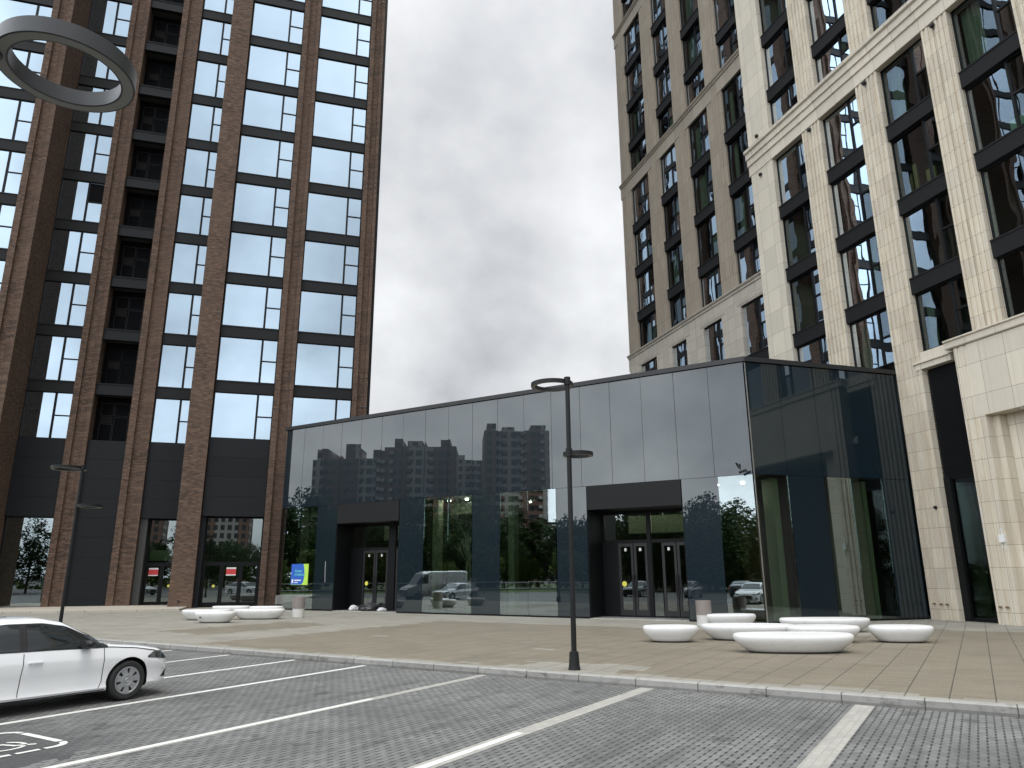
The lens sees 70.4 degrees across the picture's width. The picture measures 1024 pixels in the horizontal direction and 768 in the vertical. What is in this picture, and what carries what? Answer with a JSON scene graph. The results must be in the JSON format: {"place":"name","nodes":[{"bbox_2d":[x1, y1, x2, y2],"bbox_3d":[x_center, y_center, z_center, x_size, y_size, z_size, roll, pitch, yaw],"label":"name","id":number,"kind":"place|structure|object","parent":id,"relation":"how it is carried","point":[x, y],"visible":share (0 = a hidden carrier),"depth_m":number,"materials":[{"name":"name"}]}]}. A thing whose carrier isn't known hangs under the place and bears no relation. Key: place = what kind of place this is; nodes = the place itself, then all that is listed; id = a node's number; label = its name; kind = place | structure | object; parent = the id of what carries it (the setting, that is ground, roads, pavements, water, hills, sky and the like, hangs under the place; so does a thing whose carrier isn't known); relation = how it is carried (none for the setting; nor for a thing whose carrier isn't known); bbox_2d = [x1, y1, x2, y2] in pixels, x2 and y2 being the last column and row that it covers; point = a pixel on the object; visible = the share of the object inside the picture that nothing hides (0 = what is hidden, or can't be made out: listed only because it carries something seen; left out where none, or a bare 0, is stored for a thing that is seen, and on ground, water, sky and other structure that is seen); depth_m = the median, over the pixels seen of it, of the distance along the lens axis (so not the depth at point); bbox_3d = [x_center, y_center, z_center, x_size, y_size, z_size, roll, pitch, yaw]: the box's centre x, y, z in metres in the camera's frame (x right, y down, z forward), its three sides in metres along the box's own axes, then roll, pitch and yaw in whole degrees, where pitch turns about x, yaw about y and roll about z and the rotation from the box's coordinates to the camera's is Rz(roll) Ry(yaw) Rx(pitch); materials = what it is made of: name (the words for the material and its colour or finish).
{"place":"outdoors","nodes":[
{"label":"outdoors","id":0,"kind":"place"},
{"bbox_2d":[0,0,387,607],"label":"brick tower","id":1,"kind":"structure","parent":0,"point":[188,243],"depth_m":52.10,"materials":[{"name":"brick"}]},
{"bbox_2d":[0,204,15,247],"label":"window","id":2,"kind":"structure","parent":1,"relation":"in","point":[7,211],"depth_m":48.49,"materials":[{"name":"glass"}]},
{"bbox_2d":[0,149,24,193],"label":"window","id":3,"kind":"structure","parent":1,"relation":"in","point":[11,162],"depth_m":49.38,"materials":[{"name":"glass"}]},
{"bbox_2d":[0,97,34,141],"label":"window","id":4,"kind":"structure","parent":1,"relation":"in","point":[16,115],"depth_m":50.31,"materials":[{"name":"glass"}]},
{"bbox_2d":[0,48,43,88],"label":"window","id":5,"kind":"structure","parent":1,"relation":"in","point":[32,60],"depth_m":51.51,"materials":[{"name":"glass"}]},
{"bbox_2d":[0,0,52,42],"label":"window","id":6,"kind":"structure","parent":1,"relation":"in","point":[8,8],"depth_m":52.29,"materials":[{"name":"glass"}]},
{"bbox_2d":[18,390,72,438],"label":"window","id":7,"kind":"structure","parent":1,"relation":"in","point":[45,414],"depth_m":49.11,"materials":[{"name":"glass"}]},
{"bbox_2d":[28,334,80,380],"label":"window","id":8,"kind":"structure","parent":1,"relation":"in","point":[53,357],"depth_m":50.12,"materials":[{"name":"glass"}]},
{"bbox_2d":[38,280,89,325],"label":"window","id":9,"kind":"structure","parent":1,"relation":"in","point":[62,303],"depth_m":51.14,"materials":[{"name":"glass"}]},
{"bbox_2d":[47,228,96,272],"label":"window","id":10,"kind":"structure","parent":1,"relation":"in","point":[70,250],"depth_m":52.16,"materials":[{"name":"glass"}]},
{"bbox_2d":[56,178,104,222],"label":"window","id":11,"kind":"structure","parent":1,"relation":"in","point":[78,200],"depth_m":53.18,"materials":[{"name":"glass"}]},
{"bbox_2d":[64,130,111,172],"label":"window","id":12,"kind":"structure","parent":1,"relation":"in","point":[85,151],"depth_m":54.18,"materials":[{"name":"glass"}]},
{"bbox_2d":[72,84,115,125],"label":"window","id":13,"kind":"structure","parent":1,"relation":"in","point":[108,118],"depth_m":55.09,"materials":[{"name":"glass"}]},
{"bbox_2d":[80,45,125,80],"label":"window","id":14,"kind":"structure","parent":1,"relation":"in","point":[90,66],"depth_m":55.93,"materials":[{"name":"glass"}]},
{"bbox_2d":[88,0,131,36],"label":"window","id":15,"kind":"structure","parent":1,"relation":"in","point":[106,16],"depth_m":57.23,"materials":[{"name":"glass"}]},
{"bbox_2d":[150,398,189,443],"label":"window","id":16,"kind":"structure","parent":1,"relation":"in","point":[170,417],"depth_m":51.28,"materials":[{"name":"glass"}]},
{"bbox_2d":[157,344,195,388],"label":"window","id":17,"kind":"structure","parent":1,"relation":"in","point":[176,366],"depth_m":52.29,"materials":[{"name":"glass"}]},
{"bbox_2d":[164,292,200,335],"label":"window","id":18,"kind":"structure","parent":1,"relation":"in","point":[183,310],"depth_m":53.31,"materials":[{"name":"glass"}]},
{"bbox_2d":[170,242,206,284],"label":"window","id":19,"kind":"structure","parent":1,"relation":"in","point":[188,262],"depth_m":54.32,"materials":[{"name":"glass"}]},
{"bbox_2d":[176,194,211,234],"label":"window","id":20,"kind":"structure","parent":1,"relation":"in","point":[194,212],"depth_m":55.35,"materials":[{"name":"glass"}]},
{"bbox_2d":[182,147,216,187],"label":"window","id":21,"kind":"structure","parent":1,"relation":"in","point":[199,165],"depth_m":56.36,"materials":[{"name":"glass"}]},
{"bbox_2d":[188,103,221,141],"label":"window","id":22,"kind":"structure","parent":1,"relation":"in","point":[205,120],"depth_m":57.37,"materials":[{"name":"glass"}]},
{"bbox_2d":[193,60,226,97],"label":"window","id":23,"kind":"structure","parent":1,"relation":"in","point":[210,77],"depth_m":58.39,"materials":[{"name":"glass"}]},
{"bbox_2d":[198,18,230,54],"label":"window","id":24,"kind":"structure","parent":1,"relation":"in","point":[214,34],"depth_m":59.41,"materials":[{"name":"glass"}]},
{"bbox_2d":[210,392,273,439],"bbox_3d":[-18.482,2.212,49.848,3.860,3.200,0.090,4,-15,-16],"label":"window","id":25,"kind":"structure","parent":1,"relation":"in","point":[235,415],"depth_m":49.84,"materials":[{"name":"glass"}]},
{"bbox_2d":[216,336,277,383],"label":"window","id":26,"kind":"structure","parent":1,"relation":"in","point":[239,359],"depth_m":50.86,"materials":[{"name":"glass"}]},
{"bbox_2d":[222,283,282,329],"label":"window","id":27,"kind":"structure","parent":1,"relation":"in","point":[244,305],"depth_m":51.88,"materials":[{"name":"glass"}]},
{"bbox_2d":[227,231,286,276],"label":"window","id":28,"kind":"structure","parent":1,"relation":"in","point":[256,254],"depth_m":52.89,"materials":[{"name":"glass"}]},
{"bbox_2d":[232,182,290,227],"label":"window","id":29,"kind":"structure","parent":1,"relation":"in","point":[253,203],"depth_m":53.91,"materials":[{"name":"glass"}]},
{"bbox_2d":[237,134,293,178],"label":"window","id":30,"kind":"structure","parent":1,"relation":"in","point":[257,155],"depth_m":54.93,"materials":[{"name":"glass"}]},
{"bbox_2d":[242,88,297,131],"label":"window","id":31,"kind":"structure","parent":1,"relation":"in","point":[263,109],"depth_m":55.95,"materials":[{"name":"glass"}]},
{"bbox_2d":[247,44,300,88],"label":"window","id":32,"kind":"structure","parent":1,"relation":"in","point":[265,64],"depth_m":56.97,"materials":[{"name":"glass"}]},
{"bbox_2d":[251,1,304,43],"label":"window","id":33,"kind":"structure","parent":1,"relation":"in","point":[269,21],"depth_m":57.98,"materials":[{"name":"glass"}]},
{"bbox_2d":[291,396,350,425],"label":"window","id":34,"kind":"structure","parent":1,"relation":"in","point":[305,410],"depth_m":51.44,"materials":[{"name":"glass"}]},
{"bbox_2d":[294,342,353,388],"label":"window","id":35,"kind":"structure","parent":1,"relation":"in","point":[318,365],"depth_m":52.33,"materials":[{"name":"glass"}]},
{"bbox_2d":[298,290,356,335],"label":"window","id":36,"kind":"structure","parent":1,"relation":"in","point":[320,312],"depth_m":53.34,"materials":[{"name":"glass"}]},
{"bbox_2d":[302,240,358,284],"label":"window","id":37,"kind":"structure","parent":1,"relation":"in","point":[322,261],"depth_m":54.37,"materials":[{"name":"glass"}]},
{"bbox_2d":[305,192,361,235],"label":"window","id":38,"kind":"structure","parent":1,"relation":"in","point":[325,212],"depth_m":55.39,"materials":[{"name":"glass"}]},
{"bbox_2d":[309,145,363,188],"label":"window","id":39,"kind":"structure","parent":1,"relation":"in","point":[331,166],"depth_m":56.40,"materials":[{"name":"glass"}]},
{"bbox_2d":[312,100,366,143],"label":"window","id":40,"kind":"structure","parent":1,"relation":"in","point":[334,121],"depth_m":57.41,"materials":[{"name":"glass"}]},
{"bbox_2d":[316,57,368,99],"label":"window","id":41,"kind":"structure","parent":1,"relation":"in","point":[333,76],"depth_m":58.43,"materials":[{"name":"glass"}]},
{"bbox_2d":[319,15,370,56],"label":"window","id":42,"kind":"structure","parent":1,"relation":"in","point":[336,34],"depth_m":59.45,"materials":[{"name":"glass"}]},
{"bbox_2d":[322,0,371,15],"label":"window","id":43,"kind":"structure","parent":1,"relation":"in","point":[364,7],"depth_m":60.34,"materials":[{"name":"glass"}]},
{"bbox_2d":[369,0,629,498],"label":"sky","id":44,"kind":"structure","parent":0,"point":[500,255],"materials":[{"name":"grey"}]},
{"bbox_2d":[0,649,1023,767],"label":"parking surface","id":45,"kind":"object","parent":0,"point":[658,728],"depth_m":10.38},
{"bbox_2d":[0,15,136,112],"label":"street lamp","id":46,"kind":"object","parent":45,"relation":"on","point":[113,58],"visible":1,"depth_m":5.82,"materials":[{"name":"grey metal"}]},
{"bbox_2d":[0,616,165,703],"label":"parked car","id":47,"kind":"object","parent":45,"relation":"on","point":[40,658],"visible":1,"depth_m":12.03,"materials":[{"name":"white paint"}]},
{"bbox_2d":[0,665,364,724],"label":"parking line","id":48,"kind":"object","parent":45,"relation":"on","point":[167,697],"visible":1,"depth_m":12.89,"materials":[{"name":"white paint"}]},
{"bbox_2d":[43,675,486,767],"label":"parking line","id":49,"kind":"object","parent":45,"relation":"on","point":[415,689],"visible":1,"depth_m":11.33,"materials":[{"name":"white paint"}]},
{"bbox_2d":[407,687,653,767],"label":"parking line","id":50,"kind":"object","parent":45,"relation":"on","point":[565,717],"visible":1,"depth_m":10.48,"materials":[{"name":"white paint"}]},
{"bbox_2d":[797,704,874,767],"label":"parking line","id":51,"kind":"object","parent":45,"relation":"on","point":[826,751],"visible":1,"depth_m":9.44,"materials":[{"name":"white paint"}]},
{"bbox_2d":[0,607,1023,704],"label":"pavement","id":52,"kind":"structure","parent":0,"point":[969,661],"depth_m":19.88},
{"bbox_2d":[50,464,102,621],"bbox_3d":[-15.240,5.673,24.973,1.865,5.750,1.119,2,-15,-8],"label":"street lamp","id":53,"kind":"object","parent":52,"relation":"on","point":[81,469],"visible":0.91,"depth_m":25.02,"materials":[{"name":"black metal"}]},
{"bbox_2d":[0,605,186,613],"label":"entrance step","id":54,"kind":"object","parent":52,"relation":"on","point":[67,609],"visible":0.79,"depth_m":42.45,"materials":[{"name":"beige concrete"}]},
{"bbox_2d":[531,376,592,670],"bbox_3d":[1.151,3.027,16.475,1.352,6.390,1.116,4,-15,-16],"label":"street lamp","id":55,"kind":"object","parent":52,"relation":"on","point":[569,453],"visible":1,"depth_m":16.25,"materials":[{"name":"black metal"}]},
{"bbox_2d":[275,356,929,622],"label":"glass pavilion","id":56,"kind":"structure","parent":52,"relation":"on","point":[672,521],"depth_m":34.53,"materials":[{"name":"glass"}]},
{"bbox_2d":[618,543,635,615],"bbox_3d":[5.367,9.113,33.950,0.734,3.240,0.157,-9,-17,31],"label":"door","id":57,"kind":"structure","parent":56,"relation":"in","point":[622,583],"depth_m":33.94,"materials":[{"name":"black metal"}]},
{"bbox_2d":[661,542,680,616],"bbox_3d":[7.173,8.820,32.869,0.684,3.240,0.157,-9,-17,31],"label":"door","id":58,"kind":"structure","parent":56,"relation":"in","point":[677,613],"depth_m":32.85,"materials":[{"name":"black metal"}]},
{"bbox_2d":[643,624,697,642],"bbox_3d":[4.715,7.414,21.586,1.620,0.460,1.005,-1,-15,2],"label":"pebble bench","id":59,"kind":"object","parent":52,"relation":"on","point":[671,633],"visible":1,"depth_m":21.21,"materials":[{"name":"white concrete"}]},
{"bbox_2d":[701,623,792,640],"bbox_3d":[7.159,7.519,22.033,2.750,0.460,1.257,-2,-15,8],"label":"pebble bench","id":60,"kind":"object","parent":52,"relation":"on","point":[721,631],"visible":0.66,"depth_m":21.68,"materials":[{"name":"white concrete"}]},
{"bbox_2d":[733,631,853,653],"bbox_3d":[7.191,6.611,18.570,3.000,0.460,1.307,-1,-15,3],"label":"pebble bench","id":61,"kind":"object","parent":52,"relation":"on","point":[793,642],"visible":1,"depth_m":18.10,"materials":[{"name":"white concrete"}]},
{"bbox_2d":[786,624,859,637],"bbox_3d":[9.098,7.304,21.254,2.050,0.460,1.156,-1,-15,4],"label":"pebble bench","id":62,"kind":"object","parent":52,"relation":"on","point":[854,630],"visible":0.58,"depth_m":20.87,"materials":[{"name":"white concrete"}]},
{"bbox_2d":[779,617,869,630],"bbox_3d":[10.711,8.247,24.880,3.000,0.460,1.206,-1,-15,3],"label":"pebble bench","id":63,"kind":"object","parent":52,"relation":"on","point":[862,623],"visible":0.62,"depth_m":24.46,"materials":[{"name":"white concrete"}]},
{"bbox_2d":[868,624,933,642],"bbox_3d":[11.304,7.253,21.103,1.750,0.460,1.106,-1,-15,4],"label":"pebble bench","id":64,"kind":"object","parent":52,"relation":"on","point":[900,633],"visible":1,"depth_m":20.70,"materials":[{"name":"white concrete"}]},
{"bbox_2d":[612,0,1023,625],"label":"stone tower","id":65,"kind":"structure","parent":0,"point":[836,182],"depth_m":36.99,"materials":[{"name":"stone"}]},
{"bbox_2d":[633,174,649,222],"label":"window","id":66,"kind":"structure","parent":65,"relation":"in","point":[641,203],"depth_m":62.14,"materials":[{"name":"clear glass"}]},
{"bbox_2d":[635,219,652,265],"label":"window","id":67,"kind":"structure","parent":65,"relation":"in","point":[643,238],"depth_m":61.11,"materials":[{"name":"clear glass"}]},
{"bbox_2d":[637,265,654,310],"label":"window","id":68,"kind":"structure","parent":65,"relation":"in","point":[646,289],"depth_m":60.08,"materials":[{"name":"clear glass"}]},
{"bbox_2d":[661,144,676,193],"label":"window","id":69,"kind":"structure","parent":65,"relation":"in","point":[668,161],"depth_m":57.66,"materials":[{"name":"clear glass"}]},
{"bbox_2d":[664,193,680,239],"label":"window","id":70,"kind":"structure","parent":65,"relation":"in","point":[671,209],"depth_m":56.60,"materials":[{"name":"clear glass"}]},
{"bbox_2d":[667,241,683,287],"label":"window","id":71,"kind":"structure","parent":65,"relation":"in","point":[674,255],"depth_m":55.59,"materials":[{"name":"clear glass"}]},
{"bbox_2d":[683,19,701,71],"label":"window","id":72,"kind":"structure","parent":65,"relation":"in","point":[692,41],"depth_m":55.44,"materials":[{"name":"clear glass"}]},
{"bbox_2d":[689,108,709,164],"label":"window","id":73,"kind":"structure","parent":65,"relation":"in","point":[699,134],"depth_m":53.42,"materials":[{"name":"clear glass"}]},
{"bbox_2d":[693,161,713,213],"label":"window","id":74,"kind":"structure","parent":65,"relation":"in","point":[702,182],"depth_m":52.38,"materials":[{"name":"clear glass"}]},
{"bbox_2d":[697,212,718,264],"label":"window","id":75,"kind":"structure","parent":65,"relation":"in","point":[707,230],"depth_m":51.35,"materials":[{"name":"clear glass"}]},
{"bbox_2d":[701,265,721,306],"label":"window","id":76,"kind":"structure","parent":65,"relation":"in","point":[711,288],"depth_m":50.43,"materials":[{"name":"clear glass"}]},
{"bbox_2d":[705,319,724,361],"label":"window","id":77,"kind":"structure","parent":65,"relation":"in","point":[714,333],"depth_m":49.46,"materials":[{"name":"clear glass"}]},
{"bbox_2d":[722,71,744,130],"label":"window","id":78,"kind":"structure","parent":65,"relation":"in","point":[733,100],"depth_m":49.38,"materials":[{"name":"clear glass"}]},
{"bbox_2d":[727,127,747,182],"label":"window","id":79,"kind":"structure","parent":65,"relation":"in","point":[736,147],"depth_m":48.43,"materials":[{"name":"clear glass"}]},
{"bbox_2d":[732,181,755,237],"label":"window","id":80,"kind":"structure","parent":65,"relation":"in","point":[743,201],"depth_m":47.30,"materials":[{"name":"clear glass"}]},
{"bbox_2d":[737,238,760,283],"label":"window","id":81,"kind":"structure","parent":65,"relation":"in","point":[748,259],"depth_m":46.37,"materials":[{"name":"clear glass"}]},
{"bbox_2d":[743,295,767,354],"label":"window","id":82,"kind":"structure","parent":65,"relation":"in","point":[754,312],"depth_m":45.22,"materials":[{"name":"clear glass"}]},
{"bbox_2d":[759,0,785,33],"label":"window","id":83,"kind":"structure","parent":65,"relation":"in","point":[770,10],"depth_m":46.08,"materials":[{"name":"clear glass"}]},
{"bbox_2d":[764,23,792,88],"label":"window","id":84,"kind":"structure","parent":65,"relation":"in","point":[778,52],"depth_m":44.87,"materials":[{"name":"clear glass"}]},
{"bbox_2d":[770,79,797,124],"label":"window","id":85,"kind":"structure","parent":65,"relation":"in","point":[787,98],"depth_m":44.03,"materials":[{"name":"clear glass"}]},
{"bbox_2d":[776,138,807,204],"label":"window","id":86,"kind":"structure","parent":65,"relation":"in","point":[791,168],"depth_m":42.81,"materials":[{"name":"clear glass"}]},
{"bbox_2d":[783,201,815,266],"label":"window","id":87,"kind":"structure","parent":65,"relation":"in","point":[798,226],"depth_m":41.79,"materials":[{"name":"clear glass"}]},
{"bbox_2d":[790,266,823,332],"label":"window","id":88,"kind":"structure","parent":65,"relation":"in","point":[807,308],"depth_m":40.78,"materials":[{"name":"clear glass"}]},
{"bbox_2d":[797,335,828,363],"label":"window","id":89,"kind":"structure","parent":65,"relation":"in","point":[816,351],"depth_m":39.80,"materials":[{"name":"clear glass"}]},
{"bbox_2d":[807,0,843,42],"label":"window","id":90,"kind":"structure","parent":65,"relation":"in","point":[822,13],"depth_m":41.15,"materials":[{"name":"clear glass"}]},
{"bbox_2d":[815,29,849,82],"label":"window","id":91,"kind":"structure","parent":65,"relation":"in","point":[837,51],"depth_m":40.10,"materials":[{"name":"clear glass"}]},
{"bbox_2d":[823,93,862,168],"bbox_3d":[17.747,-13.456,38.750,0.100,3.210,2.780,4,-15,-16],"label":"window","id":92,"kind":"structure","parent":65,"relation":"in","point":[842,130],"depth_m":38.91,"materials":[{"name":"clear glass"}]},
{"bbox_2d":[831,161,872,235],"bbox_3d":[17.768,-9.582,37.734,0.100,3.200,2.780,4,-15,-16],"label":"window","id":93,"kind":"structure","parent":65,"relation":"in","point":[851,193],"depth_m":37.88,"materials":[{"name":"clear glass"}]},
{"bbox_2d":[840,232,883,307],"bbox_3d":[17.788,-5.713,36.719,0.100,3.200,2.780,4,-15,-16],"label":"window","id":94,"kind":"structure","parent":65,"relation":"in","point":[861,269],"depth_m":36.86,"materials":[{"name":"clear glass"}]},
{"bbox_2d":[849,308,893,368],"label":"window","id":95,"kind":"structure","parent":65,"relation":"in","point":[870,335],"depth_m":35.84,"materials":[{"name":"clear glass"}]},
{"bbox_2d":[870,0,907,30],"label":"window","id":96,"kind":"structure","parent":65,"relation":"in","point":[881,10],"depth_m":36.73,"materials":[{"name":"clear glass"}]},
{"bbox_2d":[880,38,930,124],"bbox_3d":[18.963,-14.481,34.863,0.100,3.210,2.780,4,-15,-16],"label":"window","id":97,"kind":"structure","parent":65,"relation":"in","point":[905,82],"depth_m":34.98,"materials":[{"name":"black glass"}]},
{"bbox_2d":[891,112,943,197],"bbox_3d":[18.983,-10.607,33.847,0.100,3.200,2.780,4,-15,-16],"label":"window","id":98,"kind":"structure","parent":65,"relation":"in","point":[917,157],"depth_m":33.97,"materials":[{"name":"black glass"}]},
{"bbox_2d":[903,191,958,276],"bbox_3d":[19.004,-6.738,32.832,0.100,3.200,2.780,4,-15,-16],"label":"window","id":99,"kind":"structure","parent":65,"relation":"in","point":[930,235],"depth_m":32.94,"materials":[{"name":"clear glass"}]},
{"bbox_2d":[915,275,971,350],"bbox_3d":[19.023,-3.092,31.876,0.100,2.740,2.780,4,-15,-16],"label":"window","id":100,"kind":"structure","parent":65,"relation":"in","point":[942,309],"depth_m":32.02,"materials":[{"name":"black glass"}]},
{"bbox_2d":[950,0,1016,69],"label":"window","id":101,"kind":"structure","parent":65,"relation":"in","point":[978,25],"depth_m":31.24,"materials":[{"name":"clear glass"}]},
{"bbox_2d":[965,50,1023,151],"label":"window","id":102,"kind":"structure","parent":65,"relation":"in","point":[995,102],"depth_m":30.16,"materials":[{"name":"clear glass"}]},
{"bbox_2d":[980,146,1023,238],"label":"window","id":103,"kind":"structure","parent":65,"relation":"in","point":[1002,181],"depth_m":29.52,"materials":[{"name":"black glass"}]},
{"bbox_2d":[997,247,1023,317],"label":"window","id":104,"kind":"structure","parent":65,"relation":"in","point":[1010,266],"depth_m":28.93,"materials":[{"name":"black glass"}]},
{"bbox_3d":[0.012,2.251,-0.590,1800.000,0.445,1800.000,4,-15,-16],"label":"ground","id":105,"kind":"structure","parent":0,"visible":0},
{"bbox_2d":[95,638,1023,717],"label":"kerb","id":106,"kind":"structure","parent":105,"relation":"on","point":[964,706],"depth_m":13.80,"materials":[{"name":"concrete"}]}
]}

